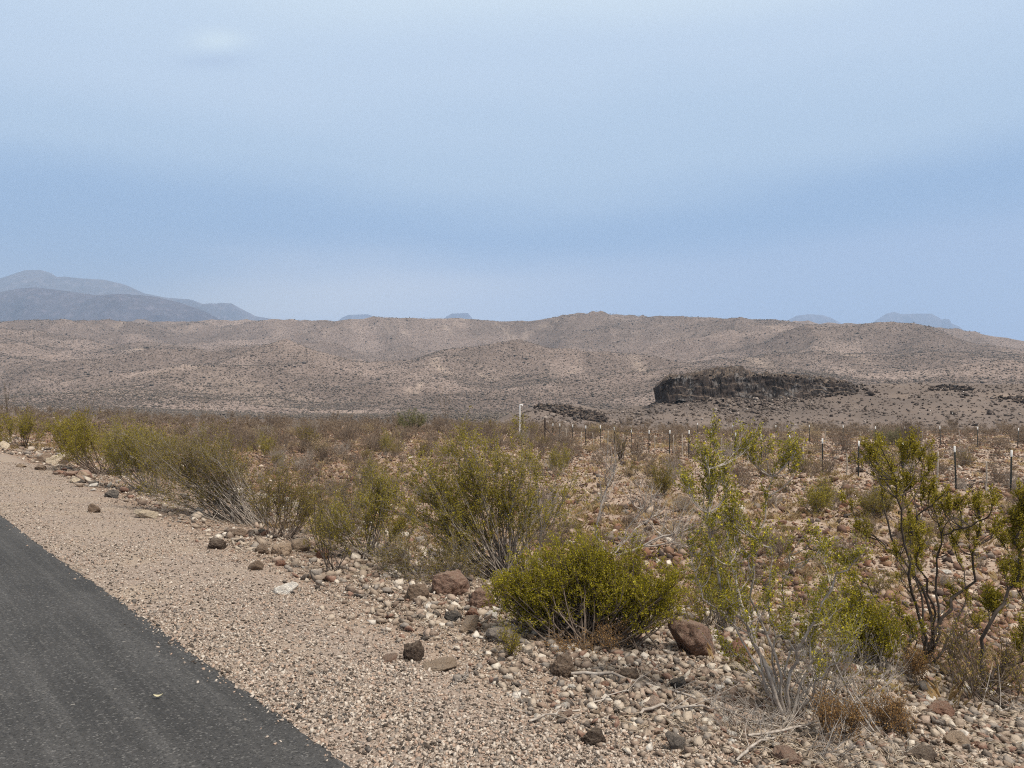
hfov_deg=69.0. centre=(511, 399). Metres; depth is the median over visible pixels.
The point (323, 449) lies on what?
brown shrub
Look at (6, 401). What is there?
ocotillo
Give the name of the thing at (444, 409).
ocotillo
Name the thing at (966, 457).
olive shrub
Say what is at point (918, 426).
brown shrub
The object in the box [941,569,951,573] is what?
rock
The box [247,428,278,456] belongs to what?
creosote bush
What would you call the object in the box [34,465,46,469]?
rock
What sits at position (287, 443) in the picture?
brown shrub
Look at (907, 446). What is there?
creosote bush
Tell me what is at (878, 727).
dead branch
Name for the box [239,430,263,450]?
brown shrub
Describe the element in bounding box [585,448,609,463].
brown shrub
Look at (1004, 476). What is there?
brown shrub
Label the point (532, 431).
brown shrub
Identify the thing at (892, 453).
olive shrub
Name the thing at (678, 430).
brown shrub
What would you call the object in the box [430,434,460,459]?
creosote bush
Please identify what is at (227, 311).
mountain
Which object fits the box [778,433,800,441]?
straw shrub
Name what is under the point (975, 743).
rock
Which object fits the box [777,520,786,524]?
rock
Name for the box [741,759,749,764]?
rock
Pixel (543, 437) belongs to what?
olive shrub
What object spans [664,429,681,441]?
brown shrub
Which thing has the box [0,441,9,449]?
rock
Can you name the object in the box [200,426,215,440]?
brown shrub
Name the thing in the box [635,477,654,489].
brown shrub
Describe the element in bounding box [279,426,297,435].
straw shrub
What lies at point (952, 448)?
bare shrub
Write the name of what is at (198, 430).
bare shrub
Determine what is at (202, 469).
creosote bush
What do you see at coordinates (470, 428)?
brown shrub
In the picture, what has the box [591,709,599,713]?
rock
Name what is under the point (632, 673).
rock
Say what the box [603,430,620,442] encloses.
straw shrub
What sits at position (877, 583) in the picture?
olive shrub
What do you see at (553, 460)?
creosote bush
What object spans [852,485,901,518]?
creosote bush
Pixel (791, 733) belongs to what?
dead bush
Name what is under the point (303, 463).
brown shrub
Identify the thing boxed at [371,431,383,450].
brown shrub
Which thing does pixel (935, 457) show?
olive shrub
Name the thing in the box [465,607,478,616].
rock
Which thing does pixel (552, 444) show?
brown shrub
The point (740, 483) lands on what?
brown shrub
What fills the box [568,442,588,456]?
brown shrub
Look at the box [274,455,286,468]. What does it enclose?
bare shrub
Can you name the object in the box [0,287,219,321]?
mountain
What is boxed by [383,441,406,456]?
olive shrub
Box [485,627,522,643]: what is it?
rock
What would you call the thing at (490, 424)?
olive shrub
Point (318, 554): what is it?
rock
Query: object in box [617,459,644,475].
olive shrub
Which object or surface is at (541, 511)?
bare shrub
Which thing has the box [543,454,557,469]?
bare shrub
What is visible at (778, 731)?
dead branch
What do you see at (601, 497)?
bare shrub
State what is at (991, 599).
creosote bush
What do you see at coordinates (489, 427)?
brown shrub
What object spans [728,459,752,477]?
brown shrub
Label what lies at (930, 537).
olive shrub
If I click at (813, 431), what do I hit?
straw shrub
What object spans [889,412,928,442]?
mesquite shrub
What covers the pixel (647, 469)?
brown shrub
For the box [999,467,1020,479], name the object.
brown shrub
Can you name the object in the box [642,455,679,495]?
creosote bush
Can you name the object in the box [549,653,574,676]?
rock
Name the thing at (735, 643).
rock
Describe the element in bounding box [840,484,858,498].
olive shrub
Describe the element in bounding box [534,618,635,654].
dry weed
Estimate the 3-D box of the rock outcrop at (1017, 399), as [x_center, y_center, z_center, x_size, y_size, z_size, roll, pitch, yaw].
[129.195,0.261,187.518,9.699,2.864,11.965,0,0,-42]
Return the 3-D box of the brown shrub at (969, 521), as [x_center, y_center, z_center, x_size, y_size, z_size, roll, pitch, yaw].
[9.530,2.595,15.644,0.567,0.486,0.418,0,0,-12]
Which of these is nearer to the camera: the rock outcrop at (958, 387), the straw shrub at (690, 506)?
the straw shrub at (690, 506)
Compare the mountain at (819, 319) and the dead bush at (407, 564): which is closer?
the dead bush at (407, 564)
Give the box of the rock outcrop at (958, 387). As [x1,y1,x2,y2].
[929,383,974,390]
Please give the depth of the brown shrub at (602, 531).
14.15 m
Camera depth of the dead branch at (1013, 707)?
5.11 m
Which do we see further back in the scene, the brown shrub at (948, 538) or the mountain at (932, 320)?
the mountain at (932, 320)
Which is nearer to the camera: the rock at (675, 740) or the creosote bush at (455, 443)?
the rock at (675, 740)
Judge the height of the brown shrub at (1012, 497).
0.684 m
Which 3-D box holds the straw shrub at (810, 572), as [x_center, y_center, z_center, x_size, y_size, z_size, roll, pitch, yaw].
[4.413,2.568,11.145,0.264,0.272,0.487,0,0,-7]
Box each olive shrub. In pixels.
[269,452,286,466]
[293,422,322,448]
[360,446,375,460]
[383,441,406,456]
[414,438,431,455]
[480,417,499,434]
[531,433,551,446]
[587,425,604,435]
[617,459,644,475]
[774,438,807,459]
[774,473,794,492]
[776,521,796,533]
[787,450,818,472]
[816,471,835,485]
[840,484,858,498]
[850,526,876,541]
[867,568,898,593]
[871,443,900,463]
[883,568,905,580]
[896,520,942,551]
[925,448,946,464]
[952,450,980,465]
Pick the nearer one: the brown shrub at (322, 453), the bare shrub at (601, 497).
the bare shrub at (601, 497)
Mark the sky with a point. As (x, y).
(844, 161)
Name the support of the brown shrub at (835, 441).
on the ground at (944, 400)
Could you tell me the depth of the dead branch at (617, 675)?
4.66 m
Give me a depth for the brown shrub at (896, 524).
15.21 m
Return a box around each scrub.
[0,310,1023,423]
[0,403,1023,544]
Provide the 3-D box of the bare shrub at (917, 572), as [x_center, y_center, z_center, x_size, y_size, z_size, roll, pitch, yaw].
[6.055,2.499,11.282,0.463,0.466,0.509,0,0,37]
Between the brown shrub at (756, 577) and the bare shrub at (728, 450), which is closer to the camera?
the brown shrub at (756, 577)
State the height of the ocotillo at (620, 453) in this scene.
1.844 m
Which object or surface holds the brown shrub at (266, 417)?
on the ground at (944, 400)
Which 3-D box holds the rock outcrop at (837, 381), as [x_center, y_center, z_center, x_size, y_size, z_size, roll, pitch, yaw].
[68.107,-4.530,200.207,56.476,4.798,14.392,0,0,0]
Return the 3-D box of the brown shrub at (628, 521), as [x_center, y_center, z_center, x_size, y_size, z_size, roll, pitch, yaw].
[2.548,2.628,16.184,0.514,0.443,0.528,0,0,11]
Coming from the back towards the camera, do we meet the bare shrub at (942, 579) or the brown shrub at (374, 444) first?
the brown shrub at (374, 444)
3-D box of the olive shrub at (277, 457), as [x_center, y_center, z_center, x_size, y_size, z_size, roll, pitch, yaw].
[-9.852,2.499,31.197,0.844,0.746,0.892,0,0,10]
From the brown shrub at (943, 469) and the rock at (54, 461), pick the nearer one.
the rock at (54, 461)
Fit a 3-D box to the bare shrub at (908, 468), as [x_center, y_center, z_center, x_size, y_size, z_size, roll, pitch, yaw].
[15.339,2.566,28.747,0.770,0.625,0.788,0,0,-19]
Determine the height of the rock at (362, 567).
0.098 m
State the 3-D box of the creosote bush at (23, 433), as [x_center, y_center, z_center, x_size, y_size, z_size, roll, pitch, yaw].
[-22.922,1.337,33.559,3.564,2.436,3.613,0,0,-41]
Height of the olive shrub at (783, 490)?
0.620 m
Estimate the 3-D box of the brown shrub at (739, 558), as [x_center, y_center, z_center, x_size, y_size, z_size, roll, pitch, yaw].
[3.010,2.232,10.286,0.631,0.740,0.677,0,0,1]
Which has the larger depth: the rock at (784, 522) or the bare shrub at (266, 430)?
the bare shrub at (266, 430)
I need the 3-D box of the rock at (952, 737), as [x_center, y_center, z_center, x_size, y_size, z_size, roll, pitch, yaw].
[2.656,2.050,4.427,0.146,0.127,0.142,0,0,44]
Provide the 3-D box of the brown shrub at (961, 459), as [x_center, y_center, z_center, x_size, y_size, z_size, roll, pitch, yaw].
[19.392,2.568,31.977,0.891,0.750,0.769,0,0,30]
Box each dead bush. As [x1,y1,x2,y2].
[358,520,494,582]
[585,436,704,555]
[671,675,893,767]
[697,615,915,738]
[921,599,1023,704]
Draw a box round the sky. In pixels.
[0,0,1023,340]
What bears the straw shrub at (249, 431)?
on the ground at (944, 400)
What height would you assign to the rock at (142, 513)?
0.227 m
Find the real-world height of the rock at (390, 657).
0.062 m
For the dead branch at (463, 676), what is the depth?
4.63 m
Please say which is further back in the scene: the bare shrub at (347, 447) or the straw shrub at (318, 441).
the straw shrub at (318, 441)
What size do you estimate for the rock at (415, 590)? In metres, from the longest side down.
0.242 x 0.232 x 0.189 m
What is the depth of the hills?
1074.24 m
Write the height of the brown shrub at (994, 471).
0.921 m
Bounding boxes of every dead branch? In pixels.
[450,646,485,685]
[496,675,529,715]
[528,669,643,722]
[571,660,797,722]
[640,679,785,728]
[726,688,820,761]
[747,660,898,736]
[814,659,918,756]
[956,663,1023,711]
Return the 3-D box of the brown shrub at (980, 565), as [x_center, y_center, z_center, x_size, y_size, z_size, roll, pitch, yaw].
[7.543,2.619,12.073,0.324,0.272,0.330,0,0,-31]
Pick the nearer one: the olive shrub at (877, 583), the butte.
the olive shrub at (877, 583)
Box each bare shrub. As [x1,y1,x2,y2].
[189,424,206,439]
[254,467,265,482]
[256,423,273,434]
[270,449,290,462]
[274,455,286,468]
[286,418,303,433]
[292,454,313,469]
[305,448,316,459]
[306,417,323,433]
[333,439,351,454]
[515,426,531,442]
[517,481,572,524]
[542,483,560,505]
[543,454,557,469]
[594,491,611,501]
[617,523,656,547]
[658,454,682,483]
[671,493,691,510]
[671,535,687,551]
[691,498,738,530]
[719,440,734,458]
[768,489,784,505]
[896,554,927,574]
[905,460,917,472]
[930,572,959,585]
[944,444,967,457]
[950,473,972,489]
[1004,473,1023,488]
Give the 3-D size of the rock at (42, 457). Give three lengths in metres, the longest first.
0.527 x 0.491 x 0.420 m
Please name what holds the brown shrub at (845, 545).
on the ground at (944, 400)
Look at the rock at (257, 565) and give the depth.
7.84 m
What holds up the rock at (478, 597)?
on the ground at (944, 400)
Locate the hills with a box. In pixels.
[0,311,1023,422]
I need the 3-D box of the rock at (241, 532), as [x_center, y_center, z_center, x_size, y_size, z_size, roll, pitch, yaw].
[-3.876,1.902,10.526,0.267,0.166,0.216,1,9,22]
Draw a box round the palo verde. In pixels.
[395,407,432,432]
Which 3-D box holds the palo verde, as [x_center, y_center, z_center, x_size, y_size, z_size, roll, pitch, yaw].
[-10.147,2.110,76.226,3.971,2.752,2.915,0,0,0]
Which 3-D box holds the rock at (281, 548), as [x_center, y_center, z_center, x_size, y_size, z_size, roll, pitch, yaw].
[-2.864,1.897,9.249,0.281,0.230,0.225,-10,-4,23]
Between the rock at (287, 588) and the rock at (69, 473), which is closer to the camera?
the rock at (287, 588)
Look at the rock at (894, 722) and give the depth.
4.53 m
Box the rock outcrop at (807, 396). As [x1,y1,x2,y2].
[654,389,858,407]
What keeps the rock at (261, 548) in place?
on the ground at (944, 400)
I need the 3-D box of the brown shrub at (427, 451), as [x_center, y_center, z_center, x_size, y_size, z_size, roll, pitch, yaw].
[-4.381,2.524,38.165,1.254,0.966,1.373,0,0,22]
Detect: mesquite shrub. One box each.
[870,425,907,444]
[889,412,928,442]
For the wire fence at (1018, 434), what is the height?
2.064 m
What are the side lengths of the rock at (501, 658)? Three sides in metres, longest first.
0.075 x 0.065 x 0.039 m
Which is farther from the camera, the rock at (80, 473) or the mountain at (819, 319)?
the mountain at (819, 319)
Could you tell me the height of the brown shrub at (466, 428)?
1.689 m
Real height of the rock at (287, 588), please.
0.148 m
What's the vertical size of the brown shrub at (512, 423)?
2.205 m
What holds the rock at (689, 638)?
on the ground at (944, 400)
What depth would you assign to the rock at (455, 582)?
7.30 m
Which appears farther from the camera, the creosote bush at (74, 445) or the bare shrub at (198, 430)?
the bare shrub at (198, 430)
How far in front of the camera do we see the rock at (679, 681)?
4.83 m
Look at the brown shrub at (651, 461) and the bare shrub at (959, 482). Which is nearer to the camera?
the bare shrub at (959, 482)
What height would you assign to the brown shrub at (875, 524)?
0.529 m
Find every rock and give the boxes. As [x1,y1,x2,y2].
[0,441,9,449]
[34,453,50,461]
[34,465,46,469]
[45,454,69,464]
[63,471,77,475]
[69,477,79,482]
[77,471,90,476]
[87,503,100,512]
[88,483,97,486]
[104,489,118,497]
[133,509,158,518]
[207,537,226,549]
[231,528,247,536]
[248,560,263,569]
[255,543,268,553]
[259,529,269,535]
[271,542,291,556]
[273,581,298,593]
[275,560,285,565]
[291,538,310,551]
[314,548,329,558]
[359,565,368,569]
[382,652,396,662]
[403,640,424,661]
[404,583,428,601]
[423,657,456,671]
[431,569,469,595]
[444,610,461,621]
[459,614,478,633]
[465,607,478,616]
[466,586,494,608]
[484,610,496,618]
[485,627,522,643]
[497,656,505,661]
[518,698,528,702]
[527,634,536,639]
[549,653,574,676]
[563,710,572,716]
[568,684,575,688]
[580,727,605,745]
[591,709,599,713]
[600,681,608,686]
[620,668,638,679]
[643,694,660,708]
[665,731,685,749]
[667,617,714,655]
[669,676,685,687]
[725,661,746,672]
[727,730,737,736]
[729,637,750,656]
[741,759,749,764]
[771,744,802,765]
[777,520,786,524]
[839,663,856,672]
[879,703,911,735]
[905,743,936,761]
[927,700,954,716]
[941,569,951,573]
[943,730,970,746]
[970,741,979,746]
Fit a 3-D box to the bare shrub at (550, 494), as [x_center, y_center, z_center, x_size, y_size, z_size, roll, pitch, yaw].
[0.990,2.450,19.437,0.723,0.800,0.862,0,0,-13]
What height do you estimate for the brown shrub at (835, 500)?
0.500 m
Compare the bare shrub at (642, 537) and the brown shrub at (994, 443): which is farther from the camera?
the brown shrub at (994, 443)
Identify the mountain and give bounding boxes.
[0,270,202,306]
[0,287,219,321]
[194,303,269,320]
[338,314,371,320]
[445,313,471,318]
[787,314,840,323]
[872,312,962,329]
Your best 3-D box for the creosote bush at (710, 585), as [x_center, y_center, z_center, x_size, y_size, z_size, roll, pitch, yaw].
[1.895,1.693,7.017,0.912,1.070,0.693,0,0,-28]
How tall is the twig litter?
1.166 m
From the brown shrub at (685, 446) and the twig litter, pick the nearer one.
the twig litter
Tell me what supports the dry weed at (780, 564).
on the ground at (944, 400)
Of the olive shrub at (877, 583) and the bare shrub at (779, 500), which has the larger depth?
the bare shrub at (779, 500)
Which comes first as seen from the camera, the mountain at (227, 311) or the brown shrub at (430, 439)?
the brown shrub at (430, 439)
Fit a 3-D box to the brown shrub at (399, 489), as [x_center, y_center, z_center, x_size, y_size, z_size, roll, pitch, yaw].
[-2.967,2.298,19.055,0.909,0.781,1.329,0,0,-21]
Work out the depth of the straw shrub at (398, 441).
48.87 m
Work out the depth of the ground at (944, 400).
9.74 m
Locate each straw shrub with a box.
[240,425,261,438]
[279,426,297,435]
[308,434,332,450]
[392,436,405,445]
[582,443,598,452]
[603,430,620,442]
[623,468,635,476]
[654,522,686,537]
[677,501,696,511]
[699,521,724,539]
[750,454,774,476]
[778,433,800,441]
[797,563,817,579]
[798,421,814,431]
[806,426,824,437]
[806,443,820,454]
[809,553,836,570]
[905,517,933,533]
[1000,496,1014,511]
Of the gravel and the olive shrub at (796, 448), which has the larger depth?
the olive shrub at (796, 448)
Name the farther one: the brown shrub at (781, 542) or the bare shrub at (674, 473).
the bare shrub at (674, 473)
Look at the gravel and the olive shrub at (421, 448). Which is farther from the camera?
the olive shrub at (421, 448)
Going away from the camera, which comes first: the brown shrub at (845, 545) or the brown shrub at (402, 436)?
the brown shrub at (845, 545)
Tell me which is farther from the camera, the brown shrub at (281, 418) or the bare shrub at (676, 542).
the brown shrub at (281, 418)
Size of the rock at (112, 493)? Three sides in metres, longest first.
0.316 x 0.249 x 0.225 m
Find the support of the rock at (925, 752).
on the ground at (944, 400)
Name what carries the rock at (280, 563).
on the ground at (944, 400)
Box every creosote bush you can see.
[0,402,52,447]
[41,404,147,474]
[88,412,183,493]
[111,417,293,527]
[244,452,325,539]
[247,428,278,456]
[295,458,376,536]
[300,454,428,559]
[363,405,577,578]
[375,427,395,455]
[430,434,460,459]
[460,412,623,543]
[481,520,695,654]
[545,442,571,474]
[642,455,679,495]
[663,521,761,632]
[671,408,874,716]
[788,469,841,514]
[815,425,1009,664]
[820,562,930,668]
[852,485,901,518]
[973,477,1023,687]
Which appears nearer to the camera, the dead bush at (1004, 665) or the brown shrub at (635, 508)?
the dead bush at (1004, 665)
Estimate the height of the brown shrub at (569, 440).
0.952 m
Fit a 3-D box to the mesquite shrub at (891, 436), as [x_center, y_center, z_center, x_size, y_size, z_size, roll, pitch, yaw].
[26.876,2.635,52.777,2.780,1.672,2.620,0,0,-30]
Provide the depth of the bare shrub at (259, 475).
23.00 m
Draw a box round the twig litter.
[93,474,1023,767]
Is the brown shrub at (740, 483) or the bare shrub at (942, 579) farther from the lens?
the brown shrub at (740, 483)
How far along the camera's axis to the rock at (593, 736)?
3.80 m
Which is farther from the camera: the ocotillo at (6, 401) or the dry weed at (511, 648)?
the ocotillo at (6, 401)
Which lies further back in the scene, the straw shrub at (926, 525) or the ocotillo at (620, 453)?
the ocotillo at (620, 453)
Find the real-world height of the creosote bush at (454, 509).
2.096 m
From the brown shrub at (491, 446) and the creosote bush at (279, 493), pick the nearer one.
the creosote bush at (279, 493)
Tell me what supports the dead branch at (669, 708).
on the ground at (944, 400)
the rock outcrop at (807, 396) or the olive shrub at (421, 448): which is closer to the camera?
the olive shrub at (421, 448)
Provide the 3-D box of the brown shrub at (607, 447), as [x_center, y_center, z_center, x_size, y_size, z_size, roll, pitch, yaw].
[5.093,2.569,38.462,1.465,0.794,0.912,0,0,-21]
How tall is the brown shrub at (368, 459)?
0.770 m
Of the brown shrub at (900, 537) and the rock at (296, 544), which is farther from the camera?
the brown shrub at (900, 537)
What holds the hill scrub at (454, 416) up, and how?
on the hills
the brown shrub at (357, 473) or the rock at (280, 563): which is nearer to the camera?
the rock at (280, 563)
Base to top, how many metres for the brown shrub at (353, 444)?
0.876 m
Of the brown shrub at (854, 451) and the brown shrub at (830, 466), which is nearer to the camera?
the brown shrub at (830, 466)
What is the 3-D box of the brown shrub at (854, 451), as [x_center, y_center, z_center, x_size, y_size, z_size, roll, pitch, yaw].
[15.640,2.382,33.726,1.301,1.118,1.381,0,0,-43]
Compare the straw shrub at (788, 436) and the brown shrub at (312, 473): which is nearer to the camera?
the brown shrub at (312, 473)
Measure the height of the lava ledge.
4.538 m
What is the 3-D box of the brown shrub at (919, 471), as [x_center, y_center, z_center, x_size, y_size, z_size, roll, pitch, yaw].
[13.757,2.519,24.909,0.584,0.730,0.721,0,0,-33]
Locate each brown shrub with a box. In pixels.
[139,423,168,439]
[170,434,189,453]
[172,414,195,425]
[172,423,190,434]
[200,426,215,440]
[232,439,250,451]
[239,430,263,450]
[261,444,285,454]
[262,409,279,427]
[268,459,291,472]
[270,425,291,446]
[272,414,290,426]
[278,437,296,450]
[290,435,315,452]
[291,454,316,470]
[294,421,316,442]
[294,466,316,482]
[298,458,327,475]
[310,475,332,493]
[313,440,346,461]
[315,443,330,460]
[319,478,341,495]
[333,421,358,440]
[338,440,357,450]
[342,448,367,469]
[342,460,384,486]
[357,428,378,444]
[358,454,383,465]
[368,434,393,450]
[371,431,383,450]
[385,476,413,503]
[394,428,408,442]
[411,439,434,456]
[425,432,435,446]
[433,420,447,431]
[458,420,474,437]
[466,421,479,433]
[467,420,494,436]
[478,427,508,450]
[481,422,500,434]
[499,416,518,430]
[524,421,538,436]
[525,492,550,505]
[530,521,569,547]
[533,437,550,452]
[539,431,557,445]
[541,438,564,452]
[548,440,579,458]
[555,516,576,534]
[560,435,574,445]
[561,444,576,463]
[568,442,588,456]
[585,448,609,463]
[585,536,614,550]
[591,525,611,536]
[598,443,617,455]
[620,511,639,526]
[625,431,647,454]
[625,445,651,461]
[631,498,647,512]
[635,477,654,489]
[643,456,656,467]
[643,462,658,476]
[661,454,685,467]
[663,423,680,435]
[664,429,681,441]
[679,439,708,454]
[705,527,736,548]
[714,535,747,580]
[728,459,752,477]
[735,471,754,487]
[736,513,757,529]
[740,562,767,584]
[748,454,779,476]
[754,530,793,556]
[771,534,787,551]
[807,453,839,475]
[809,462,826,475]
[825,493,840,509]
[829,537,867,563]
[830,434,844,445]
[837,430,863,450]
[841,441,865,462]
[860,512,884,532]
[886,517,912,536]
[895,529,911,546]
[904,420,929,433]
[915,464,932,483]
[927,494,955,516]
[932,519,952,536]
[933,461,956,474]
[938,531,963,544]
[953,451,973,466]
[955,513,978,531]
[970,554,988,568]
[985,433,1008,448]
[987,459,1007,482]
[994,471,1015,486]
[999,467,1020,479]
[1003,490,1018,504]
[1006,481,1021,493]
[1012,426,1023,442]
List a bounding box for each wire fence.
[544,418,1023,492]
[697,423,1023,447]
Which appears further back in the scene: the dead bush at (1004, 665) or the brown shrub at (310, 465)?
the brown shrub at (310, 465)
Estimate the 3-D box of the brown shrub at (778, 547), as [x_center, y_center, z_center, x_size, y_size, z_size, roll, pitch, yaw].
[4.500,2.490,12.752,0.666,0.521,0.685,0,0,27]
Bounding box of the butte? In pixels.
[653,365,855,403]
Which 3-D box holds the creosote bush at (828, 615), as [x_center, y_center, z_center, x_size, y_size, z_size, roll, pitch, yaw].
[1.690,1.031,4.819,1.128,1.939,1.268,0,0,23]
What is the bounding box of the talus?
[512,382,1023,426]
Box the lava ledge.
[533,403,608,421]
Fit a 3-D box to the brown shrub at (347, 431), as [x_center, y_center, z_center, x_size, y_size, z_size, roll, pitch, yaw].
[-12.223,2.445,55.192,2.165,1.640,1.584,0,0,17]
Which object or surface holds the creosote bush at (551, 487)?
on the ground at (944, 400)
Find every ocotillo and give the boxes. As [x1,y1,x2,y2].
[4,381,20,414]
[77,383,98,420]
[435,385,452,428]
[609,425,632,460]
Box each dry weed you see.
[495,614,524,656]
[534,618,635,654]
[760,544,813,578]
[804,678,879,742]
[856,679,930,737]
[891,631,939,682]
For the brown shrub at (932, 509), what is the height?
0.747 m
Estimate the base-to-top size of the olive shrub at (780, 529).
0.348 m
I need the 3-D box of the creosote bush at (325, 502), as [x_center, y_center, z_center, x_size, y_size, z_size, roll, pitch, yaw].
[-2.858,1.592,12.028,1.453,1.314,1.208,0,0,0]
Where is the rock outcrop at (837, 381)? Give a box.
[660,374,868,390]
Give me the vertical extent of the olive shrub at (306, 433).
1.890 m
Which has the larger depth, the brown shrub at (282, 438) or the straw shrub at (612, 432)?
the straw shrub at (612, 432)
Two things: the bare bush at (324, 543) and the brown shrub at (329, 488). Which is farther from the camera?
the brown shrub at (329, 488)
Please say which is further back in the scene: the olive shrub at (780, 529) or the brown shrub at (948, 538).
the olive shrub at (780, 529)
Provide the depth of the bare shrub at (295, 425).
68.10 m
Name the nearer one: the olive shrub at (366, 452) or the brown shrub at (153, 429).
the olive shrub at (366, 452)
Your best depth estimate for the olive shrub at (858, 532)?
14.75 m
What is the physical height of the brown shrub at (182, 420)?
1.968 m
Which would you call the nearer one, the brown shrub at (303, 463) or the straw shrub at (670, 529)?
the straw shrub at (670, 529)
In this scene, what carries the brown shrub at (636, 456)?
on the ground at (944, 400)
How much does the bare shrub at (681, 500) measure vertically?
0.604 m
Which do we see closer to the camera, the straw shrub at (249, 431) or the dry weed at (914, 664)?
the dry weed at (914, 664)
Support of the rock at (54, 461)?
on the ground at (944, 400)
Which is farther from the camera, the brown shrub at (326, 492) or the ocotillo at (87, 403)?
the ocotillo at (87, 403)
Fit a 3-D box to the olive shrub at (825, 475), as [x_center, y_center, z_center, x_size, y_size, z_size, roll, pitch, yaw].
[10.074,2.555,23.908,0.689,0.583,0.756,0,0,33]
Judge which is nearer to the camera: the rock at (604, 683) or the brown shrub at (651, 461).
the rock at (604, 683)
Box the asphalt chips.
[0,495,605,767]
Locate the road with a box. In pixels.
[0,516,350,767]
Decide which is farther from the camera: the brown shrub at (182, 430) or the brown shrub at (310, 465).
the brown shrub at (182, 430)
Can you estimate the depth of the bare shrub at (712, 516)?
15.42 m
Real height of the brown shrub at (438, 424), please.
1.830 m
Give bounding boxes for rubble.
[0,432,1023,767]
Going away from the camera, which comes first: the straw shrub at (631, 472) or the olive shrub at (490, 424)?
the straw shrub at (631, 472)
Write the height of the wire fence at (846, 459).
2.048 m
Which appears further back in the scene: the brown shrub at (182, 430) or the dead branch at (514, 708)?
the brown shrub at (182, 430)
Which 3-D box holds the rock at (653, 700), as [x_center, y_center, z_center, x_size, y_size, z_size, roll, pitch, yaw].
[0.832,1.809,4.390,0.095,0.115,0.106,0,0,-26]
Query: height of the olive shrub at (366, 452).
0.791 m
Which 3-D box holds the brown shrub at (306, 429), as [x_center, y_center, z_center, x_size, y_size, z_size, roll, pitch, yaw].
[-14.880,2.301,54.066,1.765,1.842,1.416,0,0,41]
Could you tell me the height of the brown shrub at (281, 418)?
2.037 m
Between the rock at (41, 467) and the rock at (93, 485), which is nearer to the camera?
the rock at (93, 485)
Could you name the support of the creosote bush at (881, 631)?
on the ground at (944, 400)
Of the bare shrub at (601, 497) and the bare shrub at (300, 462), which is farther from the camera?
the bare shrub at (300, 462)
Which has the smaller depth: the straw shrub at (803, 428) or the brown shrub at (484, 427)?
the brown shrub at (484, 427)
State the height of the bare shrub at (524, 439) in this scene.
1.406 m
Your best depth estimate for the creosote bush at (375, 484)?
9.66 m
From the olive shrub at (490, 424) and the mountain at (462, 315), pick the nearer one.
the olive shrub at (490, 424)
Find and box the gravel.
[0,461,1023,767]
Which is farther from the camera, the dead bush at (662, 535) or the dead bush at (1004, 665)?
the dead bush at (662, 535)
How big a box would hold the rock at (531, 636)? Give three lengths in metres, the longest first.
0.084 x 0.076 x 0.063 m
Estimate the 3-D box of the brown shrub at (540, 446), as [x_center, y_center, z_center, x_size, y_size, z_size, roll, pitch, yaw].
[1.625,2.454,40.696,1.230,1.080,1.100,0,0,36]
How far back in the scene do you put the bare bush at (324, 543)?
8.10 m
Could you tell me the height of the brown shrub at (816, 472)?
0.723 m
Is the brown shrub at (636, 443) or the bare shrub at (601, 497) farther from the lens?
the brown shrub at (636, 443)
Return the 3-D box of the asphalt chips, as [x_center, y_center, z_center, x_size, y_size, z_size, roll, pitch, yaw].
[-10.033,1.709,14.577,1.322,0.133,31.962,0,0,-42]
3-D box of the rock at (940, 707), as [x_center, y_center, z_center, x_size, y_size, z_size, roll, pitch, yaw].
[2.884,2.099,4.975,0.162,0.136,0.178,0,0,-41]
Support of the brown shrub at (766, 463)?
on the ground at (944, 400)
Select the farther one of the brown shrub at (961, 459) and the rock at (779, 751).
the brown shrub at (961, 459)
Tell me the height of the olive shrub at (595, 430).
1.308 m
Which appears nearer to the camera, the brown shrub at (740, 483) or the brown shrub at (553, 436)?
the brown shrub at (740, 483)
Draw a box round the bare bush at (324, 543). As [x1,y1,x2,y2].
[303,483,349,573]
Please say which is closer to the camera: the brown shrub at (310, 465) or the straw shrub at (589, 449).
the brown shrub at (310, 465)
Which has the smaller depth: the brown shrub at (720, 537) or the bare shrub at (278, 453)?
the brown shrub at (720, 537)
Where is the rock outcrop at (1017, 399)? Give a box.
[998,395,1023,403]
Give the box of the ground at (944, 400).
[0,382,1023,767]
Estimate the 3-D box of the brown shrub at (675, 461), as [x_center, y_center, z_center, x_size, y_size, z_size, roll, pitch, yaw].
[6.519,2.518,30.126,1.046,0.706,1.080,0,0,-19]
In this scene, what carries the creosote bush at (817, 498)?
on the ground at (944, 400)
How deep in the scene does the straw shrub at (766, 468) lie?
26.71 m
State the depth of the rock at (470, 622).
5.84 m
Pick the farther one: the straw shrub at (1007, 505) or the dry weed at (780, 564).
the straw shrub at (1007, 505)
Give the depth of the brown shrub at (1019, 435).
54.66 m
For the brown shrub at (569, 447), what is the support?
on the ground at (944, 400)
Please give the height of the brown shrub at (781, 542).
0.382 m
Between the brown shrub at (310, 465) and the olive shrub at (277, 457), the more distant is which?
the olive shrub at (277, 457)
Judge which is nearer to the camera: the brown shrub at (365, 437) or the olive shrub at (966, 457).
the olive shrub at (966, 457)

